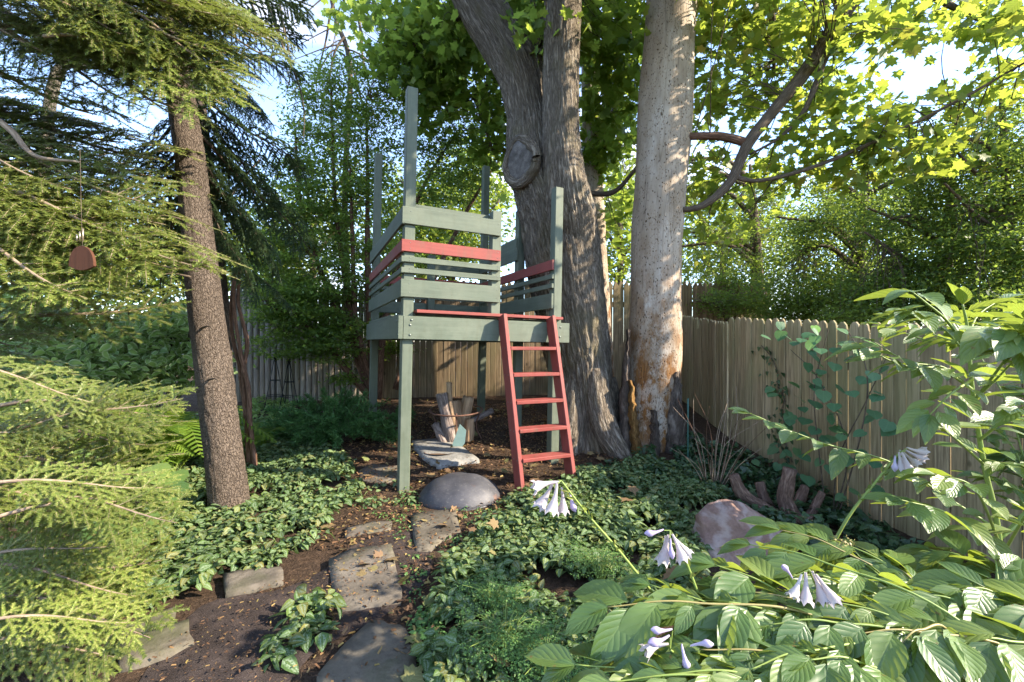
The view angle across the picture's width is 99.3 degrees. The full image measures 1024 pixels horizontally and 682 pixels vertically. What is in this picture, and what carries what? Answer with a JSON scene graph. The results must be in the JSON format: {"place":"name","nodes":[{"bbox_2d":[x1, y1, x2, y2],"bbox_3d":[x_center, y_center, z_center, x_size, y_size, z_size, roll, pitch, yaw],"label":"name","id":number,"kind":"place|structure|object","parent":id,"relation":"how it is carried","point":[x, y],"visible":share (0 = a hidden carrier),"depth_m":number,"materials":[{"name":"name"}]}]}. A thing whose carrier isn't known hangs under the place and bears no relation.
{"place":"outdoors","nodes":[
{"label":"outdoors","id":0,"kind":"place"},
{"bbox_2d":[0,377,101,491],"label":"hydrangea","id":1,"kind":"object","parent":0,"point":[14,392],"visible":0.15,"depth_m":2.49,"materials":[{"name":"green plant"}]},
{"bbox_2d":[139,529,431,681],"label":"path","id":2,"kind":"structure","parent":0,"point":[212,612],"depth_m":1.84,"materials":[{"name":"soil"}]},
{"bbox_2d":[150,535,426,681],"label":"path litter","id":3,"kind":"object","parent":2,"relation":"on","point":[223,637],"visible":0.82,"depth_m":1.87,"materials":[{"name":"brown plant"}]},
{"bbox_2d":[251,583,346,674],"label":"silver ground cover","id":4,"kind":"object","parent":2,"relation":"on","point":[317,602],"visible":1,"depth_m":1.79,"materials":[{"name":"green plant"}]},
{"bbox_2d":[0,342,995,681],"bbox_3d":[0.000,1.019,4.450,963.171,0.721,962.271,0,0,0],"label":"ground","id":5,"kind":"structure","parent":0,"point":[306,564],"depth_m":3.14,"materials":[{"name":"soil"}]},
{"bbox_2d":[0,279,82,413],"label":"variegated shrub","id":6,"kind":"object","parent":5,"relation":"on","point":[39,352],"visible":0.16,"depth_m":4.06,"materials":[{"name":"green plant"}]},
{"bbox_2d":[24,60,86,276],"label":"bare tree","id":7,"kind":"object","parent":5,"relation":"on","point":[55,90],"visible":0.07,"depth_m":5.96,"materials":[{"name":"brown wood"}]},
{"bbox_2d":[0,291,176,419],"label":"variegated shrub","id":8,"kind":"object","parent":5,"relation":"on","point":[101,353],"visible":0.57,"depth_m":4.21,"materials":[{"name":"green plant"}]},
{"bbox_2d":[0,355,202,681],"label":"hemlock tree","id":9,"kind":"object","parent":5,"relation":"on","point":[42,597],"visible":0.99,"depth_m":1.54,"materials":[{"name":"green plant"}]},
{"bbox_2d":[5,137,227,317],"bbox_3d":[-11.666,-2.692,11.730,9.880,7.048,4.255,0,0,13],"label":"leafy tree","id":10,"kind":"object","parent":5,"relation":"on","point":[128,293],"visible":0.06,"depth_m":10.90,"materials":[{"name":"green plant"}]},
{"bbox_2d":[38,406,198,490],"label":"dark undergrowth","id":11,"kind":"object","parent":5,"relation":"on","point":[94,465],"visible":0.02,"depth_m":3.61,"materials":[{"name":"green plant"}]},
{"bbox_2d":[44,419,197,470],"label":"fern","id":12,"kind":"object","parent":5,"relation":"on","point":[159,452],"visible":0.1,"depth_m":3.44,"materials":[{"name":"green plant"}]},
{"bbox_2d":[82,463,188,566],"bbox_3d":[-2.230,1.023,2.601,0.469,0.402,0.961,0,0,-33],"label":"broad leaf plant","id":13,"kind":"object","parent":5,"relation":"on","point":[167,466],"visible":0.2,"depth_m":2.80,"materials":[{"name":"green plant"}]},
{"bbox_2d":[120,607,175,635],"bbox_3d":[-1.556,1.241,1.863,0.199,0.078,0.156,0,0,-42],"label":"edging stone","id":14,"kind":"object","parent":5,"relation":"on","point":[160,616],"visible":0.19,"depth_m":1.88,"materials":[{"name":"grey stone"}]},
{"bbox_2d":[0,0,303,401],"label":"hemlock tree","id":15,"kind":"object","parent":5,"relation":"on","point":[120,41],"visible":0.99,"depth_m":2.30,"materials":[{"name":"green plant"}]},
{"bbox_2d":[69,159,95,270],"bbox_3d":[-1.728,-0.531,1.754,0.100,0.494,0.019,0,0,0],"label":"wind chime","id":16,"kind":"object","parent":15,"relation":"hanging from","point":[82,258],"visible":1,"depth_m":1.74,"materials":[{"name":"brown wood"}]},
{"bbox_2d":[117,619,193,673],"bbox_3d":[-1.423,1.237,1.737,0.233,0.087,0.239,0,0,-42],"label":"edging stone","id":17,"kind":"object","parent":5,"relation":"on","point":[158,642],"visible":0.54,"depth_m":1.72,"materials":[{"name":"grey stone"}]},
{"bbox_2d":[70,296,256,417],"bbox_3d":[-3.774,0.175,4.641,1.756,1.364,1.337,0,0,0],"label":"variegated shrub","id":18,"kind":"object","parent":5,"relation":"on","point":[163,337],"visible":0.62,"depth_m":4.42,"materials":[{"name":"green plant"}]},
{"bbox_2d":[54,405,276,483],"bbox_3d":[-2.881,0.866,3.836,1.429,0.654,1.478,0,0,-29],"label":"fern","id":19,"kind":"object","parent":5,"relation":"on","point":[190,432],"visible":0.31,"depth_m":3.64,"materials":[{"name":"green plant"}]},
{"bbox_2d":[100,0,321,519],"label":"spruce tree","id":20,"kind":"object","parent":5,"relation":"on","point":[226,477],"visible":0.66,"depth_m":3.21,"materials":[{"name":"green plant"}]},
{"bbox_2d":[70,435,365,614],"bbox_3d":[-2.112,1.114,3.394,1.835,0.295,2.962,0,0,-38],"label":"silver ground cover","id":21,"kind":"object","parent":5,"relation":"on","point":[200,563],"visible":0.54,"depth_m":2.84,"materials":[{"name":"green plant"}]},
{"bbox_2d":[162,60,293,361],"bbox_3d":[-2.904,-1.448,4.427,1.482,4.847,0.652,0,0,0],"label":"spruce tree","id":22,"kind":"object","parent":5,"relation":"on","point":[224,287],"visible":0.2,"depth_m":4.34,"materials":[{"name":"green plant"}]},
{"bbox_2d":[134,160,335,308],"bbox_3d":[-8.439,-2.201,12.644,7.335,6.067,4.343,0,0,0],"label":"leafy tree","id":23,"kind":"object","parent":5,"relation":"on","point":[228,282],"visible":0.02,"depth_m":12.13,"materials":[{"name":"green plant"}]},
{"bbox_2d":[229,269,257,466],"bbox_3d":[-2.416,0.296,3.919,0.303,1.882,0.110,0,0,0],"label":"vine pole","id":24,"kind":"object","parent":5,"relation":"on","point":[246,398],"visible":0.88,"depth_m":3.90,"materials":[{"name":"brown plant"}]},
{"bbox_2d":[222,566,283,597],"bbox_3d":[-1.318,1.236,2.217,0.272,0.088,0.230,0,0,-32],"label":"edging stone","id":25,"kind":"object","parent":5,"relation":"on","point":[242,581],"visible":0.79,"depth_m":2.18,"materials":[{"name":"grey stone"}]},
{"bbox_2d":[241,422,291,447],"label":"fern","id":26,"kind":"object","parent":5,"relation":"on","point":[256,437],"visible":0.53,"depth_m":4.40,"materials":[{"name":"green plant"}]},
{"bbox_2d":[238,394,296,431],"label":"pale ground cover","id":27,"kind":"object","parent":5,"relation":"on","point":[257,406],"visible":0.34,"depth_m":5.94,"materials":[{"name":"green plant"}]},
{"bbox_2d":[264,353,284,408],"bbox_3d":[-3.269,0.576,6.000,0.228,0.831,0.228,0,0,28],"label":"obelisk trellis","id":28,"kind":"object","parent":5,"relation":"on","point":[275,379],"visible":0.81,"depth_m":5.98,"materials":[{"name":"black metal"}]},
{"bbox_2d":[279,356,298,407],"bbox_3d":[-3.076,0.596,6.000,0.228,0.791,0.228,0,0,-1],"label":"obelisk trellis","id":29,"kind":"object","parent":5,"relation":"on","point":[288,367],"visible":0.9,"depth_m":5.98,"materials":[{"name":"black metal"}]},
{"bbox_2d":[241,417,350,476],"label":"silver ground cover","id":30,"kind":"object","parent":5,"relation":"on","point":[306,449],"visible":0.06,"depth_m":4.19,"materials":[{"name":"green plant"}]},
{"bbox_2d":[230,287,367,401],"bbox_3d":[-3.200,0.049,6.620,2.072,1.823,0.136,0,0,-4],"label":"stockade fence","id":31,"kind":"object","parent":5,"relation":"on","point":[306,378],"visible":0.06,"depth_m":6.56,"materials":[{"name":"wood"}]},
{"bbox_2d":[223,144,421,291],"bbox_3d":[-5.296,-2.572,12.296,5.050,6.809,5.093,0,0,-44],"label":"leafy tree","id":32,"kind":"object","parent":5,"relation":"on","point":[325,239],"visible":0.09,"depth_m":11.98,"materials":[{"name":"green plant"}]},
{"bbox_2d":[253,386,412,449],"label":"juniper bush","id":33,"kind":"object","parent":5,"relation":"on","point":[308,423],"visible":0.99,"depth_m":4.52,"materials":[{"name":"green plant"}]},
{"bbox_2d":[288,0,391,272],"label":"twiggy tree","id":34,"kind":"object","parent":5,"relation":"on","point":[343,40],"visible":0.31,"depth_m":6.82,"materials":[{"name":"green plant"}]},
{"bbox_2d":[227,39,496,399],"bbox_3d":[-2.017,-1.727,6.281,3.919,5.177,1.978,0,0,-14],"label":"leafy tree","id":35,"kind":"object","parent":5,"relation":"on","point":[300,293],"visible":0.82,"depth_m":6.00,"materials":[{"name":"green plant"}]},
{"bbox_2d":[328,543,401,611],"bbox_3d":[-0.766,1.240,2.255,0.348,0.080,0.630,0,0,-22],"label":"stepping stone","id":36,"kind":"object","parent":5,"relation":"on","point":[387,592],"visible":0.7,"depth_m":2.19,"materials":[{"name":"grey stone"}]},
{"bbox_2d":[316,620,416,681],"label":"stepping stone","id":37,"kind":"object","parent":5,"relation":"on","point":[360,647],"visible":0.86,"depth_m":1.65,"materials":[{"name":"grey stone"}]},
{"bbox_2d":[344,521,391,537],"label":"stepping stone","id":38,"kind":"object","parent":5,"relation":"on","point":[360,528],"visible":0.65,"depth_m":2.82,"materials":[{"name":"grey stone"}]},
{"bbox_2d":[358,463,396,483],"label":"stepping stone","id":39,"kind":"object","parent":5,"relation":"on","point":[382,470],"visible":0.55,"depth_m":3.83,"materials":[{"name":"grey stone"}]},
{"bbox_2d":[347,479,418,508],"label":"silver ground cover","id":40,"kind":"object","parent":5,"relation":"on","point":[375,498],"visible":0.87,"depth_m":3.32,"materials":[{"name":"green plant"}]},
{"bbox_2d":[387,405,416,424],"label":"juniper bush","id":41,"kind":"object","parent":5,"relation":"on","point":[412,417],"visible":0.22,"depth_m":5.34,"materials":[{"name":"green plant"}]},
{"bbox_2d":[406,605,448,681],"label":"weeds","id":42,"kind":"object","parent":5,"relation":"on","point":[421,614],"visible":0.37,"depth_m":1.85,"materials":[{"name":"green plant"}]},
{"bbox_2d":[359,492,502,602],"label":"weeds","id":43,"kind":"object","parent":5,"relation":"on","point":[418,555],"visible":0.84,"depth_m":2.75,"materials":[{"name":"green plant"}]},
{"bbox_2d":[355,122,515,282],"bbox_3d":[-2.167,-3.054,13.067,6.042,7.773,4.644,0,0,0],"label":"leafy tree","id":44,"kind":"object","parent":5,"relation":"on","point":[494,201],"visible":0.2,"depth_m":12.64,"materials":[{"name":"green plant"}]},
{"bbox_2d":[411,509,460,551],"bbox_3d":[-0.496,1.244,2.825,0.322,0.073,0.593,0,0,-13],"label":"stepping stone","id":45,"kind":"object","parent":5,"relation":"on","point":[423,528],"visible":0.74,"depth_m":2.81,"materials":[{"name":"grey stone"}]},
{"bbox_2d":[431,421,447,441],"bbox_3d":[-0.770,0.993,4.646,0.112,0.259,0.110,-30,-19,0],"label":"log","id":46,"kind":"object","parent":5,"relation":"on","point":[438,431],"visible":0.78,"depth_m":4.61,"materials":[{"name":"brown wood"}]},
{"bbox_2d":[411,438,479,468],"bbox_3d":[-0.712,1.137,4.370,0.452,0.167,0.858,0,0,-30],"label":"flat rock","id":47,"kind":"object","parent":5,"relation":"on","point":[433,450],"visible":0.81,"depth_m":4.24,"materials":[{"name":"grey stone"}]},
{"bbox_2d":[452,424,465,446],"bbox_3d":[-0.543,0.975,4.465,0.145,0.245,0.022,0,-7,-9],"label":"slate shard","id":48,"kind":"object","parent":47,"relation":"on","point":[459,438],"visible":0.9,"depth_m":4.46,"materials":[{"name":"stone"}]},
{"bbox_2d":[436,392,454,441],"bbox_3d":[-0.699,0.823,4.650,0.146,0.550,0.143,-12,-1,0],"label":"log","id":49,"kind":"object","parent":5,"relation":"on","point":[447,425],"visible":0.77,"depth_m":4.59,"materials":[{"name":"brown wood"}]},
{"bbox_2d":[446,382,451,400],"bbox_3d":[-0.679,0.768,4.760,0.073,0.646,0.069,-1,2,0],"label":"log","id":50,"kind":"object","parent":5,"relation":"on","point":[449,388],"visible":0.28,"depth_m":4.74,"materials":[{"name":"brown wood"}]},
{"bbox_2d":[448,400,458,429],"bbox_3d":[-0.624,0.869,4.668,0.125,0.454,0.118,-11,-1,0],"label":"log","id":51,"kind":"object","parent":5,"relation":"on","point":[453,407],"visible":0.41,"depth_m":4.64,"materials":[{"name":"brown wood"}]},
{"bbox_2d":[429,404,482,438],"bbox_3d":[-0.615,0.920,4.747,0.604,0.398,0.609,0,0,0],"label":"log hoop","id":52,"kind":"object","parent":5,"relation":"on","point":[455,415],"visible":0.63,"depth_m":4.57,"materials":[{"name":"metal"}]},
{"bbox_2d":[418,472,499,510],"bbox_3d":[-0.420,1.151,3.443,0.659,0.188,0.594,-2,0,0],"label":"boulder","id":53,"kind":"object","parent":5,"relation":"on","point":[463,490],"visible":0.79,"depth_m":3.27,"materials":[{"name":"stone"}]},
{"bbox_2d":[233,404,684,681],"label":"fallen leaves","id":54,"kind":"object","parent":5,"relation":"on","point":[413,673],"visible":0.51,"depth_m":2.34,"materials":[{"name":"brown plant"}]},
{"bbox_2d":[456,400,463,426],"bbox_3d":[-0.574,0.874,4.798,0.126,0.443,0.119,-11,-4,0],"label":"log","id":55,"kind":"object","parent":5,"relation":"on","point":[459,406],"visible":0.25,"depth_m":4.77,"materials":[{"name":"brown wood"}]},
{"bbox_2d":[366,86,568,492],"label":"play tower","id":56,"kind":"structure","parent":5,"relation":"on","point":[409,324],"depth_m":3.82,"materials":[{"name":"green paint"}]},
{"bbox_2d":[461,395,473,425],"bbox_3d":[-0.533,0.851,4.820,0.142,0.489,0.135,12,4,0],"label":"log","id":57,"kind":"object","parent":5,"relation":"on","point":[467,402],"visible":0.46,"depth_m":4.78,"materials":[{"name":"brown wood"}]},
{"bbox_2d":[464,418,474,442],"bbox_3d":[-0.471,0.966,4.695,0.098,0.261,0.118,0,0,38],"label":"log","id":58,"kind":"object","parent":5,"relation":"on","point":[469,424],"visible":0.84,"depth_m":4.66,"materials":[{"name":"brown wood"}]},
{"bbox_2d":[470,408,493,422],"bbox_3d":[-0.374,0.879,5.026,0.356,0.078,0.079,-24,0,-21],"label":"log","id":59,"kind":"object","parent":5,"relation":"on","point":[488,412],"visible":0.57,"depth_m":5.02,"materials":[{"name":"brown wood"}]},
{"bbox_2d":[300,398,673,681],"bbox_3d":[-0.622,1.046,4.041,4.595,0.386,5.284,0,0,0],"label":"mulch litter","id":60,"kind":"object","parent":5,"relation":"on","point":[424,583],"visible":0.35,"depth_m":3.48,"materials":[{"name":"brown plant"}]},
{"bbox_2d":[450,565,537,615],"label":"lacy plant","id":61,"kind":"object","parent":5,"relation":"on","point":[488,593],"visible":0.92,"depth_m":1.90,"materials":[{"name":"green plant"}]},
{"bbox_2d":[449,592,568,676],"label":"lacy plant","id":62,"kind":"object","parent":5,"relation":"on","point":[501,632],"visible":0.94,"depth_m":1.62,"materials":[{"name":"green plant"}]},
{"bbox_2d":[498,313,575,491],"bbox_3d":[0.215,0.542,3.691,0.525,1.550,0.528,1,0,-25],"label":"ladder","id":63,"kind":"object","parent":5,"relation":"on","point":[566,454],"visible":0.98,"depth_m":3.66,"materials":[{"name":"red paint"}]},
{"bbox_2d":[493,611,608,681],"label":"lacy plant","id":64,"kind":"object","parent":5,"relation":"on","point":[538,668],"visible":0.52,"depth_m":1.50,"materials":[{"name":"green plant"}]},
{"bbox_2d":[408,453,731,681],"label":"silver ground cover","id":65,"kind":"object","parent":5,"relation":"on","point":[545,541],"visible":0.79,"depth_m":2.38,"materials":[{"name":"green plant"}]},
{"bbox_2d":[379,280,769,397],"bbox_3d":[1.111,-0.034,7.077,6.587,1.933,0.082,0,0,-6],"label":"back fence","id":66,"kind":"object","parent":5,"relation":"on","point":[437,366],"visible":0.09,"depth_m":6.90,"materials":[{"name":"brown wood"}]},
{"bbox_2d":[581,23,613,376],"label":"dead tree","id":67,"kind":"object","parent":5,"relation":"on","point":[590,171],"visible":0.14,"depth_m":6.10,"materials":[{"name":"brown wood"}]},
{"bbox_2d":[561,534,647,583],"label":"lacy plant","id":68,"kind":"object","parent":5,"relation":"on","point":[592,558],"visible":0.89,"depth_m":2.16,"materials":[{"name":"green plant"}]},
{"bbox_2d":[561,456,661,490],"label":"ivy ground cover","id":69,"kind":"object","parent":5,"relation":"on","point":[610,475],"visible":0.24,"depth_m":3.87,"materials":[{"name":"green plant"}]},
{"bbox_2d":[603,147,690,285],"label":"leafy tree","id":70,"kind":"object","parent":5,"relation":"on","point":[622,265],"visible":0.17,"depth_m":10.78,"materials":[{"name":"green plant"}]},
{"bbox_2d":[617,0,696,454],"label":"dead tree","id":71,"kind":"object","parent":5,"relation":"on","point":[650,392],"visible":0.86,"depth_m":4.41,"materials":[{"name":"brown plant"}]},
{"bbox_2d":[314,0,1023,458],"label":"maple tree","id":72,"kind":"object","parent":5,"relation":"on","point":[528,58],"visible":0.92,"depth_m":4.55,"materials":[{"name":"green plant"}]},
{"bbox_2d":[687,398,688,462],"bbox_3d":[1.651,0.899,4.082,0.016,0.720,0.014,0,0,0],"label":"garden stake","id":73,"kind":"object","parent":5,"relation":"on","point":[687,428],"visible":0.7,"depth_m":4.08,"materials":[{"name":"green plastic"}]},
{"bbox_2d":[681,315,728,435],"bbox_3d":[2.544,0.467,5.905,0.080,1.747,1.990,0,0,5],"label":"side fence","id":74,"kind":"object","parent":5,"relation":"on","point":[705,378],"visible":0.61,"depth_m":5.54,"materials":[{"name":"wood"}]},
{"bbox_2d":[671,391,760,484],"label":"dry stems","id":75,"kind":"object","parent":5,"relation":"on","point":[711,471],"visible":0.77,"depth_m":3.50,"materials":[{"name":"beige plant"}]},
{"bbox_2d":[692,499,781,565],"bbox_3d":[1.351,1.246,2.570,0.574,0.582,0.460,0,0,0],"label":"boulder","id":76,"kind":"object","parent":5,"relation":"on","point":[718,524],"visible":0.24,"depth_m":2.48,"materials":[{"name":"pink stone"}]},
{"bbox_2d":[682,156,830,313],"bbox_3d":[4.379,-1.232,7.692,3.723,4.032,1.943,0,0,0],"label":"cedar tree","id":77,"kind":"object","parent":5,"relation":"on","point":[748,253],"visible":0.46,"depth_m":7.61,"materials":[{"name":"green plant"}]},
{"bbox_2d":[682,148,845,288],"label":"leafy tree","id":78,"kind":"object","parent":5,"relation":"on","point":[691,202],"visible":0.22,"depth_m":11.46,"materials":[{"name":"green plant"}]},
{"bbox_2d":[525,516,1023,681],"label":"plant","id":79,"kind":"object","parent":5,"relation":"on","point":[892,620],"visible":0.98,"depth_m":0.96,"materials":[{"name":"green plant"}]},
{"bbox_2d":[530,480,653,593],"bbox_3d":[0.279,0.566,1.072,0.475,0.463,0.078,0,0,-6],"label":"hosta flower","id":80,"kind":"object","parent":79,"relation":"attached to","point":[553,507],"visible":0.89,"depth_m":1.06,"materials":[{"name":"white plant"}]},
{"bbox_2d":[644,529,702,605],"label":"hosta flower","id":81,"kind":"object","parent":79,"relation":"attached to","point":[667,553],"visible":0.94,"depth_m":1.04,"materials":[{"name":"white plant"}]},
{"bbox_2d":[638,626,713,677],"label":"hosta flower","id":82,"kind":"object","parent":79,"relation":"attached to","point":[653,645],"visible":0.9,"depth_m":0.89,"materials":[{"name":"white plant"}]},
{"bbox_2d":[781,564,843,608],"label":"hosta flower","id":83,"kind":"object","parent":79,"relation":"attached to","point":[825,593],"visible":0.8,"depth_m":0.98,"materials":[{"name":"white plant"}]},
{"bbox_2d":[834,447,929,538],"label":"hosta flower","id":84,"kind":"object","parent":79,"relation":"attached to","point":[921,456],"visible":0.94,"depth_m":1.49,"materials":[{"name":"white plant"}]},
{"bbox_2d":[728,466,825,522],"bbox_3d":[1.926,1.152,3.227,0.708,0.486,0.306,0,0,0],"label":"pruned stump","id":85,"kind":"object","parent":5,"relation":"on","point":[785,491],"visible":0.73,"depth_m":3.12,"materials":[{"name":"brown wood"}]},
{"bbox_2d":[627,430,947,569],"bbox_3d":[1.947,1.167,3.461,1.376,0.406,2.506,0,0,-20],"label":"ivy ground cover","id":86,"kind":"object","parent":5,"relation":"on","point":[860,523],"visible":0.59,"depth_m":3.43,"materials":[{"name":"green plant"}]},
{"bbox_2d":[686,275,950,326],"bbox_3d":[4.247,-0.386,6.277,1.855,1.090,3.120,0,0,-41],"label":"evergreen bush","id":87,"kind":"object","parent":5,"relation":"on","point":[713,305],"visible":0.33,"depth_m":6.55,"materials":[{"name":"green plant"}]},
{"bbox_2d":[751,321,897,509],"bbox_3d":[2.422,0.654,3.445,0.313,1.662,1.181,0,0,-13],"label":"climbing shrub","id":88,"kind":"object","parent":5,"relation":"on","point":[888,428],"visible":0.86,"depth_m":3.34,"materials":[{"name":"green plant"}]},
{"bbox_2d":[719,147,943,400],"bbox_3d":[4.861,-1.057,6.508,3.812,3.923,1.808,0,0,-20],"label":"cedar tree","id":89,"kind":"object","parent":5,"relation":"on","point":[829,226],"visible":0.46,"depth_m":6.32,"materials":[{"name":"green plant"}]},
{"bbox_2d":[728,317,1023,562],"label":"side fence","id":90,"kind":"object","parent":5,"relation":"on","point":[901,391],"visible":0.56,"depth_m":3.42,"materials":[{"name":"wood"}]},
{"bbox_2d":[751,345,798,464],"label":"ivy vine","id":91,"kind":"object","parent":90,"relation":"attached to","point":[781,409],"visible":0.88,"depth_m":4.15,"materials":[{"name":"green plant"}]},
{"bbox_2d":[728,282,1023,565],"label":"dogwood shrub","id":92,"kind":"object","parent":5,"relation":"on","point":[971,339],"visible":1,"depth_m":1.38,"materials":[{"name":"green plant"}]},
{"bbox_2d":[749,166,1023,293],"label":"leafy tree","id":93,"kind":"object","parent":5,"relation":"on","point":[833,257],"visible":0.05,"depth_m":12.83,"materials":[{"name":"green plant"}]},
{"bbox_2d":[804,111,1022,330],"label":"cedar tree","id":94,"kind":"object","parent":5,"relation":"on","point":[903,272],"visible":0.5,"depth_m":5.15,"materials":[{"name":"green plant"}]},
{"bbox_2d":[905,66,1023,324],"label":"cedar tree","id":95,"kind":"object","parent":5,"relation":"on","point":[1011,270],"visible":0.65,"depth_m":4.60,"materials":[{"name":"green plant"}]},
{"bbox_2d":[917,155,1023,292],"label":"leafy tree","id":96,"kind":"object","parent":5,"relation":"on","point":[993,244],"visible":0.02,"depth_m":11.80,"materials":[{"name":"green plant"}]},
{"bbox_2d":[951,354,1023,523],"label":"dogwood shrub","id":97,"kind":"object","parent":5,"relation":"on","point":[993,439],"visible":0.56,"depth_m":2.11,"materials":[{"name":"green plant"}]},
{"bbox_2d":[0,0,1023,338],"label":"sky","id":98,"kind":"structure","parent":0,"point":[916,78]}
]}

